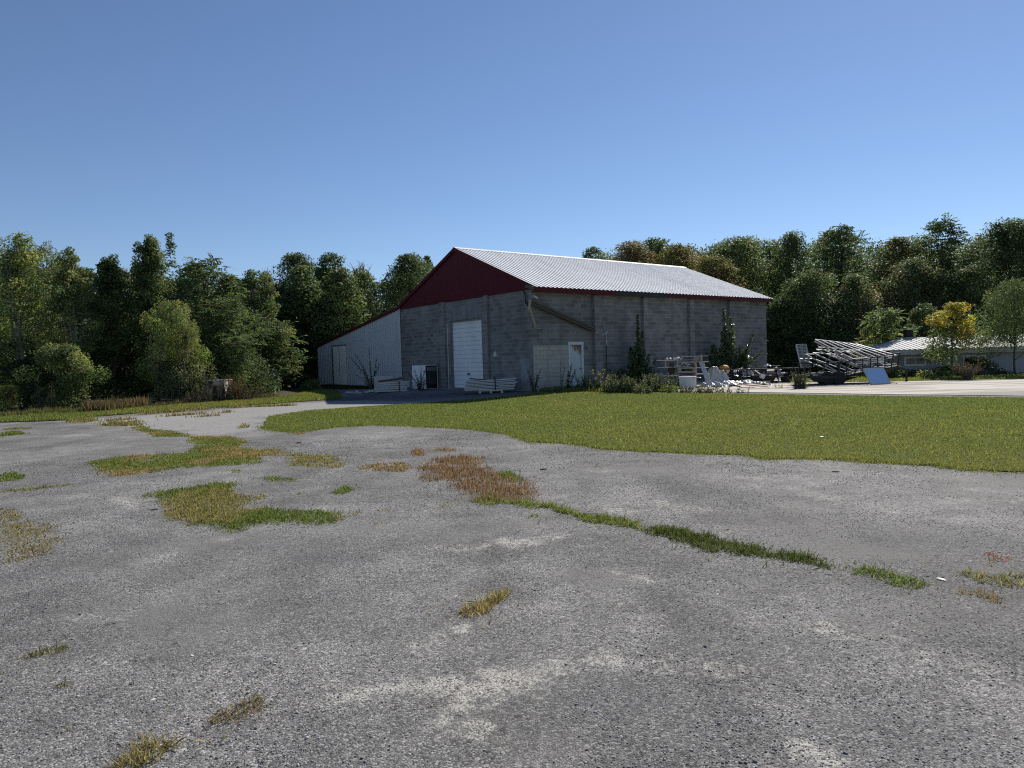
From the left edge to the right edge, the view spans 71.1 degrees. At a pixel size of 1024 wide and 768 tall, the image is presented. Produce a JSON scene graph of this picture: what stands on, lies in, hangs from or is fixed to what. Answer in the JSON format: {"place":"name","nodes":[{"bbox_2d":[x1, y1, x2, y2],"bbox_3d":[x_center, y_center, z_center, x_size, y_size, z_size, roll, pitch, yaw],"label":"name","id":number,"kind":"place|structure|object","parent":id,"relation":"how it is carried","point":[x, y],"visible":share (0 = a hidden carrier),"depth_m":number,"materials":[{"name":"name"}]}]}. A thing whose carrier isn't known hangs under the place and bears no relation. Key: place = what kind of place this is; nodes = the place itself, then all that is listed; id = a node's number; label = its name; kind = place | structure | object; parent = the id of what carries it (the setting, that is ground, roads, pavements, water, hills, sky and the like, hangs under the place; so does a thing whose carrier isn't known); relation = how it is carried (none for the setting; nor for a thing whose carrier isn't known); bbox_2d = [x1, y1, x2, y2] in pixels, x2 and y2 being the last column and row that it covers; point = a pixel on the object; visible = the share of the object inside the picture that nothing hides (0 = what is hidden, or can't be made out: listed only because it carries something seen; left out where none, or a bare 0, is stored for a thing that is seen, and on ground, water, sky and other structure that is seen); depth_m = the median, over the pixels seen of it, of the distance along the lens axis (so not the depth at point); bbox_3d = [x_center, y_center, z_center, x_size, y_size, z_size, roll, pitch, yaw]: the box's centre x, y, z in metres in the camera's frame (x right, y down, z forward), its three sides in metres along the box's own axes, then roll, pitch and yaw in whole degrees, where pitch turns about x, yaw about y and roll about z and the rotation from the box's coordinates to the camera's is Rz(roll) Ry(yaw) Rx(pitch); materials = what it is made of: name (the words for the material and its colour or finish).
{"place":"outdoors","nodes":[
{"label":"outdoors","id":0,"kind":"place"},
{"bbox_2d":[297,384,373,389],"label":"tall grass","id":1,"kind":"structure","parent":0,"point":[334,387],"depth_m":45.66,"materials":[{"name":"plant"}]},
{"bbox_2d":[0,371,1023,767],"bbox_3d":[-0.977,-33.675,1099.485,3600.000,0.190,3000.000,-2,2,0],"label":"ground","id":2,"kind":"structure","parent":0,"point":[518,709],"depth_m":4.60,"materials":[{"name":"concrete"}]},
{"bbox_2d":[0,384,23,412],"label":"bush","id":3,"kind":"object","parent":2,"relation":"on","point":[7,390],"visible":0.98,"depth_m":30.89,"materials":[{"name":"green plant"}]},
{"bbox_2d":[0,469,33,481],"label":"weed tuft","id":4,"kind":"object","parent":2,"relation":"on","point":[6,476],"visible":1,"depth_m":11.25,"materials":[{"name":"green plant"}]},
{"bbox_2d":[0,358,60,411],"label":"maple bush","id":5,"kind":"object","parent":2,"relation":"on","point":[8,370],"visible":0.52,"depth_m":33.30,"materials":[{"name":"green plant"}]},
{"bbox_2d":[0,232,66,408],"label":"poplar tree","id":6,"kind":"object","parent":2,"relation":"on","point":[13,269],"visible":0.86,"depth_m":33.70,"materials":[{"name":"green plant"}]},
{"bbox_2d":[0,406,82,416],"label":"tall grass","id":7,"kind":"structure","parent":2,"relation":"on","point":[47,410],"depth_m":28.73,"materials":[{"name":"green plant"}]},
{"bbox_2d":[22,241,73,399],"bbox_3d":[-24.478,-3.211,37.974,2.349,8.815,2.374,-3,2,-33],"label":"tree","id":8,"kind":"object","parent":2,"relation":"on","point":[46,250],"visible":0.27,"depth_m":37.68,"materials":[{"name":"green plant"}]},
{"bbox_2d":[0,634,107,673],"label":"weed tuft","id":9,"kind":"object","parent":2,"relation":"on","point":[35,654],"visible":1,"depth_m":4.12,"materials":[{"name":"green plant"}]},
{"bbox_2d":[0,507,111,567],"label":"grass patch","id":10,"kind":"object","parent":2,"relation":"on","point":[20,537],"visible":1,"depth_m":7.08,"materials":[{"name":"plant"}]},
{"bbox_2d":[11,343,112,408],"bbox_3d":[-20.217,-0.258,32.312,3.105,3.233,3.261,-1,2,25],"label":"maple bush","id":11,"kind":"object","parent":2,"relation":"on","point":[77,378],"visible":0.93,"depth_m":32.09,"materials":[{"name":"green plant"}]},
{"bbox_2d":[42,246,108,406],"bbox_3d":[-21.351,-2.755,34.891,2.571,7.924,2.658,-2,2,0],"label":"poplar tree","id":12,"kind":"object","parent":2,"relation":"on","point":[65,301],"visible":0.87,"depth_m":34.72,"materials":[{"name":"green plant"}]},
{"bbox_2d":[61,415,146,426],"bbox_3d":[-13.198,1.170,22.899,5.287,0.162,1.181,0,2,42],"label":"weed line","id":13,"kind":"object","parent":2,"relation":"on","point":[84,419],"visible":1,"depth_m":22.18,"materials":[{"name":"green plant"}]},
{"bbox_2d":[80,253,146,399],"bbox_3d":[-20.578,-2.764,36.786,2.783,7.803,2.961,0,2,32],"label":"poplar tree","id":14,"kind":"object","parent":2,"relation":"on","point":[110,285],"visible":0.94,"depth_m":36.49,"materials":[{"name":"green plant"}]},
{"bbox_2d":[79,394,149,411],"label":"tall grass","id":15,"kind":"structure","parent":2,"relation":"on","point":[107,404],"depth_m":30.17,"materials":[{"name":"plant"}]},
{"bbox_2d":[80,309,173,400],"bbox_3d":[-20.997,-1.417,39.018,4.329,5.408,5.145,-1,2,17],"label":"maple tree","id":16,"kind":"object","parent":2,"relation":"on","point":[130,370],"visible":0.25,"depth_m":38.21,"materials":[{"name":"green plant"}]},
{"bbox_2d":[115,232,181,401],"bbox_3d":[-19.182,-3.457,37.778,3.704,9.015,3.305,-2,2,0],"label":"poplar tree","id":17,"kind":"object","parent":2,"relation":"on","point":[147,269],"visible":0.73,"depth_m":37.50,"materials":[{"name":"green plant"}]},
{"bbox_2d":[105,705,213,767],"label":"weed tuft","id":18,"kind":"object","parent":2,"relation":"on","point":[136,752],"visible":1,"depth_m":2.99,"materials":[{"name":"green plant"}]},
{"bbox_2d":[101,409,234,420],"bbox_3d":[-12.038,1.061,25.247,4.595,0.162,0.630,-3,3,-44],"label":"weed line","id":19,"kind":"object","parent":2,"relation":"on","point":[174,414],"visible":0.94,"depth_m":25.48,"materials":[{"name":"plant"}]},
{"bbox_2d":[0,395,342,422],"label":"grass strip","id":20,"kind":"object","parent":2,"relation":"on","point":[148,412],"depth_m":26.93,"materials":[{"name":"green plant"}]},
{"bbox_2d":[133,299,217,404],"bbox_3d":[-16.448,-1.400,35.023,3.478,5.542,3.537,-2,2,0],"label":"olive bush","id":21,"kind":"object","parent":2,"relation":"on","point":[183,368],"visible":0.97,"depth_m":34.73,"materials":[{"name":"green plant"}]},
{"bbox_2d":[65,425,292,477],"bbox_3d":[-7.995,1.274,16.339,3.721,0.071,11.606,-3,2,-32],"label":"weed patch","id":22,"kind":"object","parent":2,"relation":"on","point":[213,450],"visible":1,"depth_m":13.08,"materials":[{"name":"green plant"}]},
{"bbox_2d":[187,384,216,401],"bbox_3d":[-14.871,0.448,34.164,1.299,1.054,0.938,-1,2,19],"label":"brush","id":23,"kind":"object","parent":2,"relation":"on","point":[195,398],"visible":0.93,"depth_m":34.04,"materials":[{"name":"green plant"}]},
{"bbox_2d":[146,392,278,405],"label":"tall grass","id":24,"kind":"structure","parent":2,"relation":"on","point":[177,401],"depth_m":33.65,"materials":[{"name":"green plant"}]},
{"bbox_2d":[171,253,256,374],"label":"locust tree","id":25,"kind":"object","parent":2,"relation":"on","point":[194,278],"visible":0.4,"depth_m":40.28,"materials":[{"name":"green plant"}]},
{"bbox_2d":[138,402,297,414],"bbox_3d":[-11.825,0.928,28.997,6.045,0.176,1.860,-3,2,-32],"label":"weed line","id":26,"kind":"object","parent":2,"relation":"on","point":[214,407],"visible":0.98,"depth_m":29.08,"materials":[{"name":"green plant"}]},
{"bbox_2d":[201,375,237,400],"bbox_3d":[-14.290,0.225,34.957,1.778,1.434,0.865,-2,2,0],"label":"brush","id":27,"kind":"object","parent":2,"relation":"on","point":[224,393],"visible":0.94,"depth_m":34.91,"materials":[{"name":"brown plant"}]},
{"bbox_2d":[172,295,278,398],"bbox_3d":[-15.658,-1.893,39.245,5.958,6.073,5.590,-2,2,0],"label":"locust tree","id":28,"kind":"object","parent":2,"relation":"on","point":[231,316],"visible":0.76,"depth_m":38.71,"materials":[{"name":"green plant"}]},
{"bbox_2d":[185,343,282,396],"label":"bush","id":29,"kind":"object","parent":2,"relation":"on","point":[263,378],"visible":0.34,"depth_m":40.34,"materials":[{"name":"green plant"}]},
{"bbox_2d":[128,478,359,535],"bbox_3d":[-3.286,1.389,8.336,1.762,0.081,4.067,-3,2,-42],"label":"weed patch","id":30,"kind":"object","parent":2,"relation":"on","point":[214,492],"visible":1,"depth_m":8.00,"materials":[{"name":"green plant"}]},
{"bbox_2d":[183,671,316,750],"bbox_3d":[-1.307,1.504,3.407,0.554,0.053,0.715,-3,2,-33],"label":"weed tuft","id":31,"kind":"object","parent":2,"relation":"on","point":[237,711],"visible":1,"depth_m":3.32,"materials":[{"name":"green plant"}]},
{"bbox_2d":[233,269,280,391],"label":"maple tree","id":32,"kind":"object","parent":2,"relation":"on","point":[254,302],"visible":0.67,"depth_m":46.63,"materials":[{"name":"green plant"}]},
{"bbox_2d":[256,267,280,375],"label":"poplar tree","id":33,"kind":"object","parent":2,"relation":"on","point":[270,279],"visible":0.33,"depth_m":51.65,"materials":[{"name":"green plant"}]},
{"bbox_2d":[241,317,310,390],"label":"locust tree","id":34,"kind":"object","parent":2,"relation":"on","point":[285,332],"visible":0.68,"depth_m":47.44,"materials":[{"name":"green plant"}]},
{"bbox_2d":[269,252,316,315],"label":"maple tree","id":35,"kind":"object","parent":2,"relation":"on","point":[289,261],"visible":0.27,"depth_m":60.09,"materials":[{"name":"green plant"}]},
{"bbox_2d":[279,344,318,386],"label":"maple tree","id":36,"kind":"object","parent":2,"relation":"on","point":[314,368],"visible":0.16,"depth_m":55.08,"materials":[{"name":"green plant"}]},
{"bbox_2d":[272,451,354,470],"bbox_3d":[-3.426,1.275,12.210,1.634,0.069,2.464,-2,2,0],"label":"weed patch","id":37,"kind":"object","parent":2,"relation":"on","point":[303,458],"visible":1,"depth_m":12.13,"materials":[{"name":"green plant"}]},
{"bbox_2d":[304,252,350,309],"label":"maple tree","id":38,"kind":"object","parent":2,"relation":"on","point":[331,260],"visible":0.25,"depth_m":59.02,"materials":[{"name":"green plant"}]},
{"bbox_2d":[315,283,379,342],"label":"maple tree","id":39,"kind":"object","parent":2,"relation":"on","point":[365,300],"visible":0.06,"depth_m":56.55,"materials":[{"name":"green plant"}]},
{"bbox_2d":[349,347,379,389],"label":"dark weed","id":40,"kind":"object","parent":2,"relation":"on","point":[370,384],"visible":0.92,"depth_m":42.22,"materials":[{"name":"green plant"}]},
{"bbox_2d":[353,461,416,472],"bbox_3d":[-1.936,1.272,11.160,1.135,0.057,1.319,-2,2,-23],"label":"weed tuft","id":41,"kind":"object","parent":2,"relation":"on","point":[388,468],"visible":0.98,"depth_m":11.11,"materials":[{"name":"green plant"}]},
{"bbox_2d":[374,381,409,391],"bbox_3d":[-6.468,0.134,38.480,1.895,0.538,0.540,-2,2,-24],"label":"board stack","id":42,"kind":"object","parent":2,"relation":"on","point":[397,386],"visible":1,"depth_m":38.26,"materials":[{"name":"grey wood"}]},
{"bbox_2d":[379,252,432,311],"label":"maple tree","id":43,"kind":"object","parent":2,"relation":"on","point":[403,270],"visible":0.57,"depth_m":60.86,"materials":[{"name":"green plant"}]},
{"bbox_2d":[412,364,437,388],"bbox_3d":[-4.799,-0.396,39.501,1.140,1.320,0.902,0,2,42],"label":"discarded cabinet","id":44,"kind":"object","parent":2,"relation":"on","point":[432,382],"visible":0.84,"depth_m":39.19,"materials":[{"name":"grey metal"}]},
{"bbox_2d":[401,453,551,501],"bbox_3d":[-0.711,1.251,10.136,1.696,0.094,4.304,-2,2,-11],"label":"weed patch","id":45,"kind":"object","parent":2,"relation":"on","point":[452,473],"visible":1,"depth_m":9.77,"materials":[{"name":"brown plant"}]},
{"bbox_2d":[407,585,552,641],"bbox_3d":[-0.181,1.419,4.675,1.005,0.076,0.675,-3,2,-43],"label":"weed tuft","id":46,"kind":"object","parent":2,"relation":"on","point":[484,607],"visible":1,"depth_m":4.68,"materials":[{"name":"yellow plant"}]},
{"bbox_2d":[464,377,516,393],"bbox_3d":[-1.009,0.040,32.919,2.445,0.735,0.840,-2,2,-6],"label":"board stack","id":47,"kind":"object","parent":2,"relation":"on","point":[493,384],"visible":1,"depth_m":32.57,"materials":[{"name":"grey wood"}]},
{"bbox_2d":[447,492,565,510],"bbox_3d":[-0.071,1.307,8.164,1.343,0.071,0.974,-2,2,0],"label":"weed patch","id":48,"kind":"object","parent":2,"relation":"on","point":[518,502],"visible":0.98,"depth_m":8.09,"materials":[{"name":"green plant"}]},
{"bbox_2d":[0,221,1023,399],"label":"woods","id":49,"kind":"object","parent":2,"relation":"on","point":[291,302],"visible":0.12,"depth_m":54.97,"materials":[{"name":"green plant"}]},
{"bbox_2d":[316,247,772,390],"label":"workshop building","id":50,"kind":"structure","parent":2,"relation":"on","point":[460,316],"depth_m":37.87,"materials":[{"name":"concrete"}]},
{"bbox_2d":[333,346,346,384],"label":"wooden door","id":51,"kind":"structure","parent":50,"relation":"in","point":[339,352],"depth_m":49.78,"materials":[{"name":"white paint"}]},
{"bbox_2d":[453,320,482,388],"bbox_3d":[-2.275,-1.547,37.402,0.080,3.630,3.030,-3,2,-37],"label":"roll up door","id":52,"kind":"structure","parent":50,"relation":"in","point":[467,335],"depth_m":37.47,"materials":[{"name":"grey metal"}]},
{"bbox_2d":[570,345,581,385],"bbox_3d":[3.058,-0.843,34.478,0.740,2.060,0.090,-3,2,-37],"label":"steel door","id":53,"kind":"structure","parent":50,"relation":"in","point":[575,350],"depth_m":34.49,"materials":[{"name":"white metal"}]},
{"bbox_2d":[524,499,665,531],"bbox_3d":[0.677,1.295,7.222,0.965,0.110,1.898,-3,2,-41],"label":"weed line","id":54,"kind":"object","parent":2,"relation":"on","point":[600,518],"visible":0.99,"depth_m":7.11,"materials":[{"name":"green plant"}]},
{"bbox_2d":[582,246,608,259],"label":"maple tree","id":55,"kind":"object","parent":2,"relation":"on","point":[595,251],"visible":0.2,"depth_m":65.30,"materials":[{"name":"green plant"}]},
{"bbox_2d":[559,391,665,391],"bbox_3d":[5.170,0.276,33.030,7.999,0.200,4.658,-3,2,-37],"label":"weed bed","id":56,"kind":"object","parent":2,"relation":"on","point":[598,391],"visible":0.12,"depth_m":31.57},
{"bbox_2d":[607,312,658,383],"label":"poplar sapling","id":57,"kind":"object","parent":56,"relation":"on","point":[636,358],"visible":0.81,"depth_m":35.69,"materials":[{"name":"green plant"}]},
{"bbox_2d":[644,372,677,388],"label":"weed clump","id":58,"kind":"object","parent":56,"relation":"on","point":[660,382],"visible":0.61,"depth_m":32.02,"materials":[{"name":"green plant"}]},
{"bbox_2d":[606,239,657,292],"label":"golden tree","id":59,"kind":"object","parent":2,"relation":"on","point":[635,253],"visible":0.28,"depth_m":63.01,"materials":[{"name":"green plant"}]},
{"bbox_2d":[634,237,672,263],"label":"maple tree","id":60,"kind":"object","parent":2,"relation":"on","point":[657,246],"visible":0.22,"depth_m":67.79,"materials":[{"name":"green plant"}]},
{"bbox_2d":[648,242,707,295],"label":"golden tree","id":61,"kind":"object","parent":2,"relation":"on","point":[678,252],"visible":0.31,"depth_m":61.84,"materials":[{"name":"green plant"}]},
{"bbox_2d":[688,254,747,296],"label":"golden tree","id":62,"kind":"object","parent":2,"relation":"on","point":[725,272],"visible":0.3,"depth_m":59.90,"materials":[{"name":"green plant"}]},
{"bbox_2d":[696,235,779,319],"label":"locust tree","id":63,"kind":"object","parent":2,"relation":"on","point":[741,247],"visible":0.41,"depth_m":64.64,"materials":[{"name":"green plant"}]},
{"bbox_2d":[624,523,856,569],"bbox_3d":[1.826,1.306,6.037,2.159,0.099,1.056,0,2,35],"label":"weed line","id":64,"kind":"object","parent":2,"relation":"on","point":[692,537],"visible":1,"depth_m":5.93,"materials":[{"name":"green plant"}]},
{"bbox_2d":[766,296,814,373],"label":"maple tree","id":65,"kind":"object","parent":2,"relation":"on","point":[779,308],"visible":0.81,"depth_m":53.24,"materials":[{"name":"green plant"}]},
{"bbox_2d":[760,229,825,330],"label":"locust tree","id":66,"kind":"object","parent":2,"relation":"on","point":[793,242],"visible":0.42,"depth_m":62.14,"materials":[{"name":"green plant"}]},
{"bbox_2d":[767,268,859,373],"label":"locust tree","id":67,"kind":"object","parent":2,"relation":"on","point":[807,293],"visible":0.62,"depth_m":53.90,"materials":[{"name":"green plant"}]},
{"bbox_2d":[807,223,880,324],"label":"locust tree","id":68,"kind":"object","parent":2,"relation":"on","point":[833,237],"visible":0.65,"depth_m":61.08,"materials":[{"name":"green plant"}]},
{"bbox_2d":[673,379,1023,395],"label":"concrete pad","id":69,"kind":"object","parent":2,"relation":"on","point":[1002,387],"visible":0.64,"depth_m":29.92,"materials":[{"name":"grey concrete"}]},
{"bbox_2d":[655,355,709,385],"bbox_3d":[8.286,-0.629,34.905,2.585,1.550,0.900,-2,2,0],"label":"junk shelving","id":70,"kind":"object","parent":69,"relation":"on","point":[671,371],"visible":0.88,"depth_m":34.91,"materials":[{"name":"grey wood"}]},
{"bbox_2d":[678,376,695,387],"bbox_3d":[8.254,-0.079,33.686,0.784,0.553,0.780,-1,2,16],"label":"white tub","id":71,"kind":"object","parent":69,"relation":"on","point":[687,380],"visible":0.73,"depth_m":33.36,"materials":[{"name":"white plastic"}]},
{"bbox_2d":[704,366,728,382],"bbox_3d":[10.200,-0.414,35.790,1.314,0.948,1.031,-1,2,21],"label":"tarp mound","id":72,"kind":"object","parent":69,"relation":"on","point":[716,375],"visible":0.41,"depth_m":35.63,"materials":[{"name":"white plastic"}]},
{"bbox_2d":[704,308,761,379],"bbox_3d":[12.143,-2.100,39.371,3.218,4.355,1.379,-2,2,0],"label":"poplar sapling","id":73,"kind":"object","parent":69,"relation":"on","point":[727,356],"visible":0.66,"depth_m":39.30,"materials":[{"name":"green plant"}]},
{"bbox_2d":[728,365,803,382],"bbox_3d":[13.217,-0.466,37.877,4.104,0.940,2.080,-2,2,0],"label":"utility trailer","id":74,"kind":"object","parent":69,"relation":"on","point":[784,377],"visible":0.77,"depth_m":37.21,"materials":[{"name":"black metal"}]},
{"bbox_2d":[789,368,810,388],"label":"weed clump","id":75,"kind":"object","parent":69,"relation":"on","point":[798,381],"visible":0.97,"depth_m":31.45,"materials":[{"name":"green plant"}]},
{"bbox_2d":[792,344,907,384],"bbox_3d":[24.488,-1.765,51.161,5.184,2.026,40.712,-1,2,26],"label":"equipment trailer","id":76,"kind":"object","parent":69,"relation":"on","point":[838,377],"visible":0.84,"depth_m":34.46,"materials":[{"name":"black metal"}]},
{"bbox_2d":[814,341,893,361],"bbox_3d":[16.885,-1.650,35.352,3.953,1.090,1.387,-2,2,-24],"label":"aluminium frame","id":77,"kind":"object","parent":76,"relation":"on","point":[844,356],"visible":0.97,"depth_m":34.94,"materials":[{"name":"grey metal"}]},
{"bbox_2d":[815,339,896,359],"bbox_3d":[16.972,-1.752,35.419,4.066,1.059,1.420,-2,2,-23],"label":"aluminium frame","id":78,"kind":"object","parent":77,"relation":"on","point":[846,343],"visible":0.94,"depth_m":35.35,"materials":[{"name":"grey metal"}]},
{"bbox_2d":[863,367,890,384],"bbox_3d":[17.048,-0.359,33.471,1.186,0.820,0.482,-2,2,-16],"label":"mirror panel","id":79,"kind":"object","parent":69,"relation":"on","point":[876,376],"visible":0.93,"depth_m":33.46,"materials":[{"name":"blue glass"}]},
{"bbox_2d":[948,360,982,379],"bbox_3d":[22.311,-0.655,35.251,1.758,1.079,1.299,-2,2,0],"label":"dry shrub","id":80,"kind":"object","parent":69,"relation":"on","point":[967,375],"visible":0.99,"depth_m":35.17,"materials":[{"name":"brown plant"}]},
{"bbox_2d":[813,272,893,370],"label":"maple tree","id":81,"kind":"object","parent":2,"relation":"on","point":[861,301],"visible":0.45,"depth_m":54.29,"materials":[{"name":"green plant"}]},
{"bbox_2d":[850,306,922,367],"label":"young locust","id":82,"kind":"object","parent":2,"relation":"on","point":[885,335],"visible":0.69,"depth_m":45.49,"materials":[{"name":"green plant"}]},
{"bbox_2d":[808,555,1001,605],"bbox_3d":[2.659,1.333,5.047,0.741,0.059,1.127,-3,2,-33],"label":"weed line","id":83,"kind":"object","parent":2,"relation":"on","point":[891,573],"visible":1,"depth_m":5.03,"materials":[{"name":"green plant"}]},
{"bbox_2d":[868,236,945,317],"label":"maple tree","id":84,"kind":"object","parent":2,"relation":"on","point":[895,245],"visible":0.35,"depth_m":61.22,"materials":[{"name":"green plant"}]},
{"bbox_2d":[791,375,1023,381],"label":"grass verge","id":85,"kind":"object","parent":2,"relation":"on","point":[941,378],"depth_m":36.06,"materials":[{"name":"green plant"}]},
{"bbox_2d":[919,301,1003,375],"bbox_3d":[24.424,-2.406,39.470,3.791,4.290,4.167,-2,2,0],"label":"ash tree","id":86,"kind":"object","parent":85,"relation":"on","point":[946,330],"visible":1,"depth_m":38.98,"materials":[{"name":"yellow plant"}]},
{"bbox_2d":[963,357,1003,374],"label":"ivy bush","id":87,"kind":"object","parent":85,"relation":"on","point":[990,365],"visible":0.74,"depth_m":40.58,"materials":[{"name":"green plant"}]},
{"bbox_2d":[964,277,1023,373],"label":"willow tree","id":88,"kind":"object","parent":85,"relation":"on","point":[1005,309],"visible":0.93,"depth_m":39.72,"materials":[{"name":"green plant"}]},
{"bbox_2d":[863,256,961,351],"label":"maple tree","id":89,"kind":"object","parent":2,"relation":"on","point":[912,275],"visible":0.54,"depth_m":55.02,"materials":[{"name":"green plant"}]},
{"bbox_2d":[900,302,951,337],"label":"maple tree","id":90,"kind":"object","parent":2,"relation":"on","point":[917,315],"visible":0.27,"depth_m":48.66,"materials":[{"name":"green plant"}]},
{"bbox_2d":[846,329,1023,376],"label":"shed","id":91,"kind":"structure","parent":2,"relation":"on","point":[909,359],"depth_m":41.42,"materials":[{"name":"grey"}]},
{"bbox_2d":[904,356,925,365],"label":"window","id":92,"kind":"structure","parent":91,"relation":"in","point":[908,361],"depth_m":41.44,"materials":[{"name":"grey glass"}]},
{"bbox_2d":[902,212,981,312],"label":"locust tree","id":93,"kind":"object","parent":2,"relation":"on","point":[937,227],"visible":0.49,"depth_m":59.05,"materials":[{"name":"green plant"}]},
{"bbox_2d":[934,265,1007,347],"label":"maple tree","id":94,"kind":"object","parent":2,"relation":"on","point":[958,292],"visible":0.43,"depth_m":53.27,"materials":[{"name":"green plant"}]},
{"bbox_2d":[924,564,1023,597],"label":"weed tuft","id":95,"kind":"object","parent":2,"relation":"on","point":[977,574],"visible":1,"depth_m":4.94,"materials":[{"name":"green plant"}]},
{"bbox_2d":[957,587,1017,605],"bbox_3d":[3.034,1.344,4.566,0.355,0.046,0.354,-1,2,17],"label":"weed tuft","id":96,"kind":"object","parent":2,"relation":"on","point":[988,596],"visible":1,"depth_m":4.62,"materials":[{"name":"brown plant"}]},
{"bbox_2d":[963,216,1023,346],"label":"maple tree","id":97,"kind":"object","parent":2,"relation":"on","point":[1009,247],"visible":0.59,"depth_m":54.09,"materials":[{"name":"green plant"}]},
{"bbox_2d":[0,0,1023,311],"label":"sky","id":98,"kind":"structure","parent":0,"point":[250,133],"materials":[{"name":"blue"}]},
{"bbox_2d":[0,372,1023,476],"bbox_3d":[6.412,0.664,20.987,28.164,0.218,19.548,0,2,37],"label":"lawn","id":99,"kind":"structure","parent":0,"point":[853,437],"depth_m":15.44,"materials":[{"name":"green plant"}]},
{"bbox_2d":[605,374,635,392],"bbox_3d":[4.685,-0.035,31.136,1.408,1.032,0.804,-2,2,0],"label":"weed clump","id":100,"kind":"object","parent":99,"relation":"on","point":[620,387],"visible":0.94,"depth_m":31.04,"materials":[{"name":"green plant"}]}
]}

